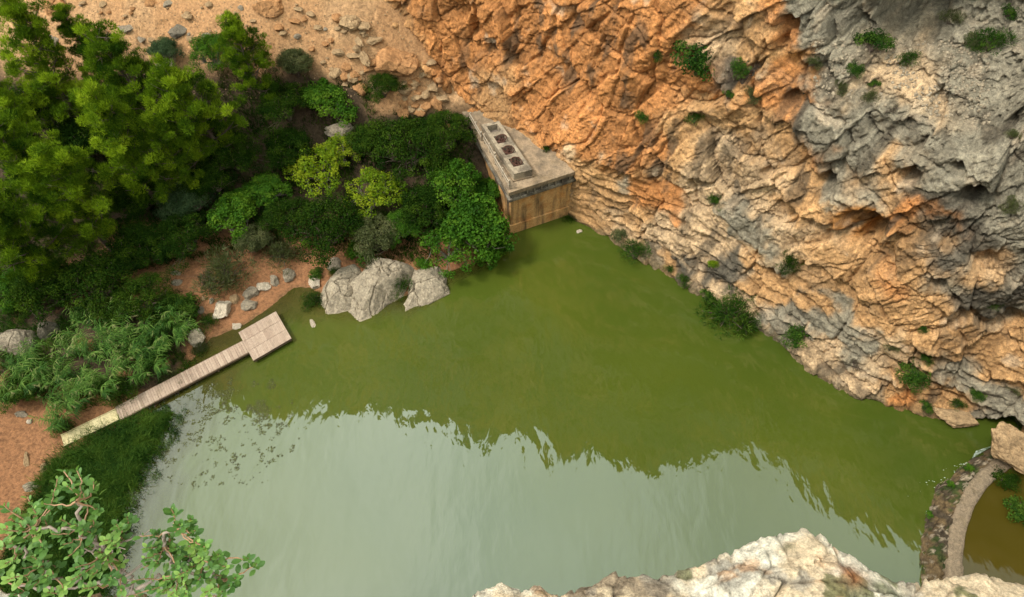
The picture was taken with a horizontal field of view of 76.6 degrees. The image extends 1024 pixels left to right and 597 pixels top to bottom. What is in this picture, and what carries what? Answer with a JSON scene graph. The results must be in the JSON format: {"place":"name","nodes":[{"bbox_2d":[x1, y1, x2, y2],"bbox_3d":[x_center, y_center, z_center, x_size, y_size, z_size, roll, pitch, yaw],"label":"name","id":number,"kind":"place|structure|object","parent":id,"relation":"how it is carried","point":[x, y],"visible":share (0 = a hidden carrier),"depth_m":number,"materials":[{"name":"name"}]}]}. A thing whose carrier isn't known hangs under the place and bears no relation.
{"place":"outdoors","nodes":[
{"label":"outdoors","id":0,"kind":"place"},
{"bbox_2d":[0,0,500,596],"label":"ground","id":1,"kind":"structure","parent":0,"point":[20,438],"depth_m":60.42,"materials":[{"name":"soil"}]},
{"bbox_2d":[0,265,27,315],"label":"tree","id":2,"kind":"object","parent":1,"relation":"on","point":[4,306],"visible":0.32,"depth_m":54.59,"materials":[{"name":"green plant"}]},
{"bbox_2d":[0,329,37,355],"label":"boulder","id":3,"kind":"object","parent":1,"relation":"on","point":[10,338],"visible":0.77,"depth_m":54.29,"materials":[{"name":"grey stone"}]},
{"bbox_2d":[0,349,39,406],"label":"giant reed","id":4,"kind":"object","parent":1,"relation":"on","point":[21,383],"visible":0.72,"depth_m":51.44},
{"bbox_2d":[0,336,45,373],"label":"giant reed","id":5,"kind":"object","parent":1,"relation":"on","point":[29,353],"visible":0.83,"depth_m":53.09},
{"bbox_2d":[0,366,47,413],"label":"bush","id":6,"kind":"object","parent":1,"relation":"on","point":[15,397],"visible":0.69,"depth_m":51.49,"materials":[{"name":"green plant"}]},
{"bbox_2d":[0,76,54,153],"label":"pine tree","id":7,"kind":"object","parent":1,"relation":"on","point":[18,102],"visible":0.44,"depth_m":56.78,"materials":[{"name":"green plant"}]},
{"bbox_2d":[5,359,55,398],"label":"giant reed","id":8,"kind":"object","parent":1,"relation":"on","point":[39,371],"visible":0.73,"depth_m":51.92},
{"bbox_2d":[0,260,71,328],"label":"tree","id":9,"kind":"object","parent":1,"relation":"on","point":[28,294],"visible":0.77,"depth_m":54.17,"materials":[{"name":"green plant"}]},
{"bbox_2d":[0,96,83,225],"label":"pine tree","id":10,"kind":"object","parent":1,"relation":"on","point":[13,143],"visible":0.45,"depth_m":51.99,"materials":[{"name":"green plant"}]},
{"bbox_2d":[0,0,86,123],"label":"pine tree","id":11,"kind":"object","parent":1,"relation":"on","point":[41,56],"visible":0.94,"depth_m":54.86,"materials":[{"name":"green plant"}]},
{"bbox_2d":[0,178,87,284],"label":"pine tree","id":12,"kind":"object","parent":1,"relation":"on","point":[15,235],"visible":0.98,"depth_m":52.19,"materials":[{"name":"green plant"}]},
{"bbox_2d":[10,82,85,137],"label":"tree","id":13,"kind":"object","parent":1,"relation":"on","point":[56,126],"visible":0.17,"depth_m":59.52,"materials":[{"name":"green plant"}]},
{"bbox_2d":[37,321,60,340],"bbox_3d":[-39.721,3.079,56.066,2.073,3.320,1.781,-12,58,-7],"label":"boulder","id":14,"kind":"object","parent":1,"relation":"on","point":[51,327],"visible":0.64,"depth_m":55.09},
{"bbox_2d":[26,353,73,391],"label":"giant reed","id":15,"kind":"object","parent":1,"relation":"on","point":[61,376],"visible":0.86,"depth_m":52.46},
{"bbox_2d":[27,374,90,435],"bbox_3d":[-35.445,8.799,51.452,4.276,3.228,4.613,34,63,20],"label":"giant reed","id":16,"kind":"object","parent":1,"relation":"on","point":[62,425],"visible":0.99,"depth_m":51.05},
{"bbox_2d":[36,376,87,415],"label":"giant reed","id":17,"kind":"object","parent":1,"relation":"on","point":[71,394],"visible":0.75,"depth_m":51.73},
{"bbox_2d":[7,139,118,253],"bbox_3d":[-36.612,-8.205,55.358,8.428,13.216,7.970,12,58,8],"label":"pine tree","id":18,"kind":"object","parent":1,"relation":"on","point":[60,163],"visible":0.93,"depth_m":52.99,"materials":[{"name":"green plant"}]},
{"bbox_2d":[48,325,91,358],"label":"giant reed","id":19,"kind":"object","parent":1,"relation":"on","point":[73,345],"visible":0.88,"depth_m":53.74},
{"bbox_2d":[54,357,95,396],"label":"giant reed","id":20,"kind":"object","parent":1,"relation":"on","point":[80,373],"visible":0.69,"depth_m":52.50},
{"bbox_2d":[49,2,114,87],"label":"pine tree","id":21,"kind":"object","parent":1,"relation":"on","point":[62,16],"visible":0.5,"depth_m":55.65,"materials":[{"name":"green plant"}]},
{"bbox_2d":[50,114,122,158],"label":"tree","id":22,"kind":"object","parent":1,"relation":"on","point":[76,134],"visible":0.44,"depth_m":59.52,"materials":[{"name":"green plant"}]},
{"bbox_2d":[70,322,129,365],"bbox_3d":[-33.539,4.072,53.625,5.086,3.251,4.441,-11,58,-7],"label":"giant reed","id":23,"kind":"object","parent":1,"relation":"on","point":[89,355],"visible":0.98,"depth_m":53.42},
{"bbox_2d":[74,356,125,399],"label":"giant reed","id":24,"kind":"object","parent":1,"relation":"on","point":[95,387],"visible":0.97,"depth_m":52.03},
{"bbox_2d":[54,244,148,323],"bbox_3d":[-35.306,-1.209,55.938,8.059,4.798,6.999,-27,61,-16],"label":"tree","id":25,"kind":"object","parent":1,"relation":"on","point":[107,265],"visible":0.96,"depth_m":54.90,"materials":[{"name":"green plant"}]},
{"bbox_2d":[0,272,211,410],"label":"bank grass","id":26,"kind":"structure","parent":1,"relation":"on","point":[10,324],"depth_m":55.34,"materials":[{"name":"plant"}]},
{"bbox_2d":[82,297,136,341],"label":"giant reed","id":27,"kind":"object","parent":1,"relation":"on","point":[116,324],"visible":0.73,"depth_m":54.51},
{"bbox_2d":[97,370,142,406],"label":"bush","id":28,"kind":"object","parent":1,"relation":"on","point":[120,389],"visible":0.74,"depth_m":52.99,"materials":[{"name":"green plant"}]},
{"bbox_2d":[68,78,179,218],"bbox_3d":[-32.917,-11.813,55.782,6.644,15.390,6.589,23,60,14],"label":"pine tree","id":29,"kind":"object","parent":1,"relation":"on","point":[114,141],"visible":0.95,"depth_m":53.71,"materials":[{"name":"green plant"}]},
{"bbox_2d":[98,323,149,372],"bbox_3d":[-31.746,4.614,53.746,4.267,2.986,3.956,-37,65,-21],"label":"giant reed","id":30,"kind":"object","parent":1,"relation":"on","point":[122,363],"visible":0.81,"depth_m":53.44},
{"bbox_2d":[71,18,186,143],"bbox_3d":[-32.677,-17.741,57.064,6.681,14.673,7.561,-16,59,-10],"label":"pine tree","id":31,"kind":"object","parent":1,"relation":"on","point":[112,47],"visible":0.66,"depth_m":52.97,"materials":[{"name":"green plant"}]},
{"bbox_2d":[111,314,154,352],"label":"giant reed","id":32,"kind":"object","parent":1,"relation":"on","point":[134,339],"visible":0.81,"depth_m":54.20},
{"bbox_2d":[103,171,163,220],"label":"tree","id":33,"kind":"object","parent":1,"relation":"on","point":[131,206],"visible":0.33,"depth_m":59.28,"materials":[{"name":"green plant"}]},
{"bbox_2d":[100,271,177,325],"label":"tree","id":34,"kind":"object","parent":1,"relation":"on","point":[140,283],"visible":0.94,"depth_m":54.96,"materials":[{"name":"green plant"}]},
{"bbox_2d":[125,337,170,384],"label":"giant reed","id":35,"kind":"object","parent":1,"relation":"on","point":[142,375],"visible":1,"depth_m":53.36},
{"bbox_2d":[126,325,172,360],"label":"giant reed","id":36,"kind":"object","parent":1,"relation":"on","point":[160,341],"visible":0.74,"depth_m":54.24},
{"bbox_2d":[134,334,173,368],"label":"bush","id":37,"kind":"object","parent":1,"relation":"on","point":[151,344],"visible":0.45,"depth_m":54.68,"materials":[{"name":"green plant"}]},
{"bbox_2d":[131,301,182,336],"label":"giant reed","id":38,"kind":"object","parent":1,"relation":"on","point":[162,316],"visible":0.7,"depth_m":54.99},
{"bbox_2d":[145,35,185,58],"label":"bush","id":39,"kind":"object","parent":1,"relation":"on","point":[165,46],"visible":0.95,"depth_m":60.17,"materials":[{"name":"green plant"}]},
{"bbox_2d":[132,104,208,192],"bbox_3d":[-29.946,-12.353,57.976,5.718,11.526,5.509,-36,64,-20],"label":"pine tree","id":40,"kind":"object","parent":1,"relation":"on","point":[170,149],"visible":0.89,"depth_m":56.11,"materials":[{"name":"green plant"}]},
{"bbox_2d":[147,293,198,329],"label":"bush","id":41,"kind":"object","parent":1,"relation":"on","point":[179,304],"visible":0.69,"depth_m":55.95,"materials":[{"name":"green plant"}]},
{"bbox_2d":[146,308,201,353],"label":"giant reed","id":42,"kind":"object","parent":1,"relation":"on","point":[179,331],"visible":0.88,"depth_m":54.83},
{"bbox_2d":[61,311,291,445],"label":"wooden jetty","id":43,"kind":"object","parent":1,"relation":"on","point":[209,366],"visible":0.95,"depth_m":54.91,"materials":[{"name":"brown wood"}]},
{"bbox_2d":[153,208,218,275],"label":"tree","id":44,"kind":"object","parent":1,"relation":"on","point":[172,242],"visible":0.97,"depth_m":57.99,"materials":[{"name":"green plant"}]},
{"bbox_2d":[152,181,220,220],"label":"tree","id":45,"kind":"object","parent":1,"relation":"on","point":[186,203],"visible":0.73,"depth_m":59.51,"materials":[{"name":"green plant"}]},
{"bbox_2d":[134,51,248,165],"bbox_3d":[-27.956,-15.736,57.323,7.970,13.216,8.428,-33,63,-19],"label":"pine tree","id":46,"kind":"object","parent":1,"relation":"on","point":[177,83],"visible":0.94,"depth_m":54.67,"materials":[{"name":"green plant"}]},
{"bbox_2d":[175,156,243,200],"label":"tree","id":47,"kind":"object","parent":1,"relation":"on","point":[206,183],"visible":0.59,"depth_m":59.88,"materials":[{"name":"green plant"}]},
{"bbox_2d":[187,31,241,72],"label":"bush","id":48,"kind":"object","parent":1,"relation":"on","point":[202,43],"visible":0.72,"depth_m":59.18,"materials":[{"name":"green plant"}]},
{"bbox_2d":[212,301,231,318],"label":"boulder","id":49,"kind":"object","parent":1,"relation":"on","point":[222,309],"visible":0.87,"depth_m":57.65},
{"bbox_2d":[189,243,261,303],"bbox_3d":[-25.842,-2.351,58.204,5.814,3.993,6.147,10,58,6],"label":"bush","id":50,"kind":"object","parent":1,"relation":"on","point":[223,268],"visible":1,"depth_m":57.94,"materials":[{"name":"green plant"}]},
{"bbox_2d":[0,0,455,114],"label":"gravel","id":51,"kind":"structure","parent":1,"relation":"on","point":[252,35],"depth_m":61.05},
{"bbox_2d":[206,187,260,243],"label":"tree","id":52,"kind":"object","parent":1,"relation":"on","point":[240,206],"visible":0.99,"depth_m":59.12,"materials":[{"name":"green plant"}]},
{"bbox_2d":[195,128,274,176],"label":"tree","id":53,"kind":"object","parent":1,"relation":"on","point":[238,161],"visible":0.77,"depth_m":59.90,"materials":[{"name":"green plant"}]},
{"bbox_2d":[0,65,483,278],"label":"undergrowth","id":54,"kind":"object","parent":1,"relation":"on","point":[292,183],"visible":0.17,"depth_m":62.06,"materials":[{"name":"green plant"}]},
{"bbox_2d":[211,9,279,104],"bbox_3d":[-23.693,-20.999,57.998,5.177,10.435,4.988,-32,63,-18],"label":"pine tree","id":55,"kind":"object","parent":1,"relation":"on","point":[233,31],"visible":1,"depth_m":56.92,"materials":[{"name":"green plant"}]},
{"bbox_2d":[232,222,275,259],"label":"bush","id":56,"kind":"object","parent":1,"relation":"on","point":[255,245],"visible":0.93,"depth_m":59.04,"materials":[{"name":"green plant"}]},
{"bbox_2d":[252,0,283,17],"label":"boulder","id":57,"kind":"object","parent":1,"relation":"on","point":[270,8],"visible":1,"depth_m":58.85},
{"bbox_2d":[243,172,293,206],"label":"bush","id":58,"kind":"object","parent":1,"relation":"on","point":[267,183],"visible":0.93,"depth_m":60.86,"materials":[{"name":"green plant"}]},
{"bbox_2d":[259,235,304,275],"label":"bush","id":59,"kind":"object","parent":1,"relation":"on","point":[279,252],"visible":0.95,"depth_m":59.71,"materials":[{"name":"green plant"}]},
{"bbox_2d":[253,78,313,136],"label":"tree","id":60,"kind":"object","parent":1,"relation":"on","point":[268,107],"visible":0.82,"depth_m":60.16,"materials":[{"name":"green plant"}]},
{"bbox_2d":[251,196,315,242],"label":"tree","id":61,"kind":"object","parent":1,"relation":"on","point":[272,210],"visible":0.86,"depth_m":59.29,"materials":[{"name":"green plant"}]},
{"bbox_2d":[262,124,314,169],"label":"tree","id":62,"kind":"object","parent":1,"relation":"on","point":[292,139],"visible":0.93,"depth_m":61.02,"materials":[{"name":"green plant"}]},
{"bbox_2d":[269,47,313,77],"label":"bush","id":63,"kind":"object","parent":1,"relation":"on","point":[288,58],"visible":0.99,"depth_m":59.91,"materials":[{"name":"green plant"}]},
{"bbox_2d":[282,141,345,197],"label":"tree","id":64,"kind":"object","parent":1,"relation":"on","point":[329,156],"visible":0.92,"depth_m":60.73,"materials":[{"name":"green plant"}]},
{"bbox_2d":[298,77,359,127],"bbox_3d":[-17.438,-18.775,61.743,4.652,3.614,6.650,-24,61,-15],"label":"bush","id":65,"kind":"object","parent":1,"relation":"on","point":[320,92],"visible":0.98,"depth_m":60.95,"materials":[{"name":"green plant"}]},
{"bbox_2d":[283,190,378,267],"bbox_3d":[-16.332,-6.034,58.896,8.787,5.231,7.632,-5,58,-3],"label":"tree","id":66,"kind":"object","parent":1,"relation":"on","point":[313,211],"visible":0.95,"depth_m":57.91,"materials":[{"name":"green plant"}]},
{"bbox_2d":[324,121,353,137],"bbox_3d":[-16.674,-16.574,63.492,3.228,1.549,2.153,-25,61,-15],"label":"boulder","id":67,"kind":"object","parent":1,"relation":"on","point":[332,130],"visible":0.71,"depth_m":62.95,"materials":[{"name":"grey stone"}]},
{"bbox_2d":[320,264,361,313],"bbox_3d":[-15.632,-1.138,59.341,3.879,2.327,5.407,0,57,0],"label":"boulder","id":68,"kind":"object","parent":1,"relation":"on","point":[337,293],"visible":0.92,"depth_m":58.40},
{"bbox_2d":[322,132,362,166],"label":"bush","id":69,"kind":"object","parent":1,"relation":"on","point":[335,137],"visible":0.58,"depth_m":62.16,"materials":[{"name":"green plant"}]},
{"bbox_2d":[339,15,360,31],"bbox_3d":[-14.593,-25.113,59.004,1.861,1.379,1.870,22,60,13],"label":"boulder","id":70,"kind":"object","parent":1,"relation":"on","point":[350,23],"visible":1,"depth_m":58.46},
{"bbox_2d":[341,119,398,163],"bbox_3d":[-13.251,-14.492,61.637,4.696,3.791,5.899,-29,62,-17],"label":"bush","id":71,"kind":"object","parent":1,"relation":"on","point":[361,140],"visible":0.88,"depth_m":60.62,"materials":[{"name":"green plant"}]},
{"bbox_2d":[342,166,407,219],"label":"tree","id":72,"kind":"object","parent":1,"relation":"on","point":[374,194],"visible":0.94,"depth_m":60.14,"materials":[{"name":"green plant"}]},
{"bbox_2d":[347,211,403,268],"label":"tree","id":73,"kind":"object","parent":1,"relation":"on","point":[366,238],"visible":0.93,"depth_m":58.41,"materials":[{"name":"green plant"}]},
{"bbox_2d":[348,258,413,321],"bbox_3d":[-12.207,-1.417,58.989,4.558,3.221,7.295,34,63,19],"label":"boulder","id":74,"kind":"object","parent":1,"relation":"on","point":[372,287],"visible":0.96,"depth_m":58.22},
{"bbox_2d":[360,71,408,103],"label":"bush","id":75,"kind":"object","parent":1,"relation":"on","point":[388,80],"visible":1,"depth_m":60.28,"materials":[{"name":"green plant"}]},
{"bbox_2d":[374,46,419,76],"bbox_3d":[-10.840,-22.406,60.896,4.355,2.414,3.233,-3,58,-2],"label":"boulder","id":76,"kind":"object","parent":1,"relation":"on","point":[393,61],"visible":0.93,"depth_m":60.13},
{"bbox_2d":[385,209,434,248],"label":"bush","id":77,"kind":"object","parent":1,"relation":"on","point":[393,217],"visible":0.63,"depth_m":59.38,"materials":[{"name":"green plant"}]},
{"bbox_2d":[369,114,451,184],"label":"tree","id":78,"kind":"object","parent":1,"relation":"on","point":[411,128],"visible":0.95,"depth_m":59.53,"materials":[{"name":"green plant"}]},
{"bbox_2d":[399,180,447,228],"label":"tree","id":79,"kind":"object","parent":1,"relation":"on","point":[424,194],"visible":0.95,"depth_m":59.14,"materials":[{"name":"green plant"}]},
{"bbox_2d":[403,266,449,310],"bbox_3d":[-7.854,-1.074,59.647,4.330,1.742,5.315,0,57,0],"label":"boulder","id":80,"kind":"object","parent":1,"relation":"on","point":[429,286],"visible":0.9,"depth_m":58.99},
{"bbox_2d":[417,224,476,278],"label":"fig tree","id":81,"kind":"object","parent":1,"relation":"on","point":[433,241],"visible":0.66,"depth_m":58.45,"materials":[{"name":"green plant"}]},
{"bbox_2d":[418,109,477,167],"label":"tree","id":82,"kind":"object","parent":1,"relation":"on","point":[438,119],"visible":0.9,"depth_m":60.17,"materials":[{"name":"green plant"}]},
{"bbox_2d":[423,156,481,209],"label":"fig tree","id":83,"kind":"object","parent":1,"relation":"on","point":[458,169],"visible":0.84,"depth_m":59.62,"materials":[{"name":"green plant"}]},
{"bbox_2d":[437,192,518,263],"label":"fig tree","id":84,"kind":"object","parent":1,"relation":"on","point":[469,220],"visible":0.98,"depth_m":58.10,"materials":[{"name":"green plant"}]},
{"bbox_2d":[470,176,500,204],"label":"fig tree","id":85,"kind":"object","parent":1,"relation":"on","point":[491,186],"visible":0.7,"depth_m":61.82,"materials":[{"name":"green plant"}]},
{"bbox_2d":[472,235,509,269],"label":"fig tree","id":86,"kind":"object","parent":1,"relation":"on","point":[500,250],"visible":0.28,"depth_m":59.75,"materials":[{"name":"green plant"}]},
{"bbox_2d":[462,110,575,233],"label":"pump house","id":87,"kind":"structure","parent":1,"relation":"on","point":[538,193],"depth_m":60.42,"materials":[{"name":"concrete"}]},
{"bbox_2d":[469,112,509,189],"bbox_3d":[-2.061,-13.748,59.885,0.314,1.160,9.581,-20,60,-12],"label":"railing","id":88,"kind":"object","parent":87,"relation":"on","point":[489,146],"visible":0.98,"depth_m":59.64,"materials":[{"name":"grey wood"}]},
{"bbox_2d":[92,216,1020,596],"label":"water","id":89,"kind":"structure","parent":0,"point":[558,406],"depth_m":51.76,"materials":[{"name":"liquid"}]},
{"bbox_2d":[0,401,176,596],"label":"rush bed","id":90,"kind":"object","parent":89,"relation":"on","point":[116,476],"visible":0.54,"depth_m":49.84,"materials":[{"name":"plant"}]},
{"bbox_2d":[96,401,186,594],"bbox_3d":[-28.111,14.693,49.717,3.462,0.449,15.239,0,57,0],"label":"rush fringe","id":91,"kind":"object","parent":89,"relation":"on","point":[171,430],"visible":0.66,"depth_m":52.17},
{"bbox_2d":[164,378,299,486],"bbox_3d":[-22.694,10.745,52.419,11.328,0.026,9.638,0,57,0],"label":"pond weed","id":92,"kind":"object","parent":89,"relation":"on","point":[248,408],"visible":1,"depth_m":52.91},
{"bbox_2d":[933,407,978,427],"bbox_3d":[35.941,9.589,52.605,3.354,1.178,1.782,-3,58,-2],"label":"boulder","id":93,"kind":"object","parent":89,"relation":"in","point":[953,418],"visible":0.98,"depth_m":52.16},
{"bbox_2d":[919,449,1011,586],"bbox_3d":[32.934,17.223,48.214,4.465,2.380,15.763,29,62,17],"label":"weir","id":94,"kind":"object","parent":89,"relation":"in","point":[943,539],"visible":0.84,"depth_m":48.00,"materials":[{"name":"concrete"}]},
{"bbox_2d":[384,0,1023,432],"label":"cliff","id":95,"kind":"structure","parent":0,"point":[894,230],"depth_m":49.61,"materials":[{"name":"stone"}]},
{"bbox_2d":[0,528,1023,596],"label":"rock ledge","id":96,"kind":"object","parent":95,"relation":"on","point":[803,562],"visible":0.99,"depth_m":2.06,"materials":[{"name":"stone"}]},
{"bbox_2d":[0,465,264,596],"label":"shrub","id":97,"kind":"object","parent":96,"relation":"on","point":[197,558],"visible":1,"depth_m":1.82,"materials":[{"name":"green plant"}]},
{"bbox_2d":[616,239,652,263],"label":"shrub","id":98,"kind":"object","parent":95,"relation":"attached to","point":[641,248],"visible":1,"depth_m":60.57,"materials":[{"name":"green plant"}]},
{"bbox_2d":[670,38,716,82],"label":"shrub","id":99,"kind":"object","parent":95,"relation":"attached to","point":[692,60],"visible":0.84,"depth_m":47.89,"materials":[{"name":"green plant"}]},
{"bbox_2d":[695,286,760,339],"bbox_3d":[19.153,1.217,57.431,6.023,3.833,5.912,-20,55,21],"label":"shrub","id":100,"kind":"object","parent":95,"relation":"attached to","point":[721,312],"visible":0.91,"depth_m":57.18,"materials":[{"name":"green plant"}]},
{"bbox_2d":[732,306,761,337],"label":"shrub","id":101,"kind":"object","parent":95,"relation":"on","point":[750,320],"visible":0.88,"depth_m":57.00,"materials":[{"name":"green plant"}]},
{"bbox_2d":[775,249,804,275],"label":"shrub","id":102,"kind":"object","parent":95,"relation":"on","point":[789,263],"visible":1,"depth_m":52.44,"materials":[{"name":"green plant"}]},
{"bbox_2d":[779,323,815,349],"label":"shrub","id":103,"kind":"object","parent":95,"relation":"attached to","point":[798,335],"visible":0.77,"depth_m":55.15,"materials":[{"name":"green plant"}]},
{"bbox_2d":[852,27,896,53],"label":"shrub","id":104,"kind":"object","parent":95,"relation":"on","point":[873,39],"visible":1,"depth_m":43.75,"materials":[{"name":"green plant"}]},
{"bbox_2d":[812,39,990,124],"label":"terrace gravel","id":105,"kind":"structure","parent":95,"relation":"on","point":[962,72],"depth_m":42.96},
{"bbox_2d":[895,357,931,394],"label":"shrub","id":106,"kind":"object","parent":95,"relation":"attached to","point":[919,377],"visible":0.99,"depth_m":51.05,"materials":[{"name":"green plant"}]},
{"bbox_2d":[965,25,1019,55],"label":"shrub","id":107,"kind":"object","parent":95,"relation":"on","point":[990,45],"visible":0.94,"depth_m":41.55,"materials":[{"name":"green plant"}]},
{"bbox_2d":[991,421,1023,473],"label":"boulder","id":108,"kind":"object","parent":95,"relation":"on","point":[1007,444],"visible":1,"depth_m":48.01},
{"bbox_2d":[962,467,1023,584],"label":"brown pool","id":109,"kind":"structure","parent":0,"point":[994,542],"depth_m":47.23,"materials":[{"name":"liquid"}]},
{"bbox_2d":[990,465,1021,492],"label":"bush","id":110,"kind":"object","parent":109,"relation":"on","point":[1010,480],"visible":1,"depth_m":48.92,"materials":[{"name":"green plant"}]},
{"bbox_2d":[1002,494,1023,526],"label":"bush","id":111,"kind":"object","parent":109,"relation":"on","point":[1018,512],"visible":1,"depth_m":47.78,"materials":[{"name":"green plant"}]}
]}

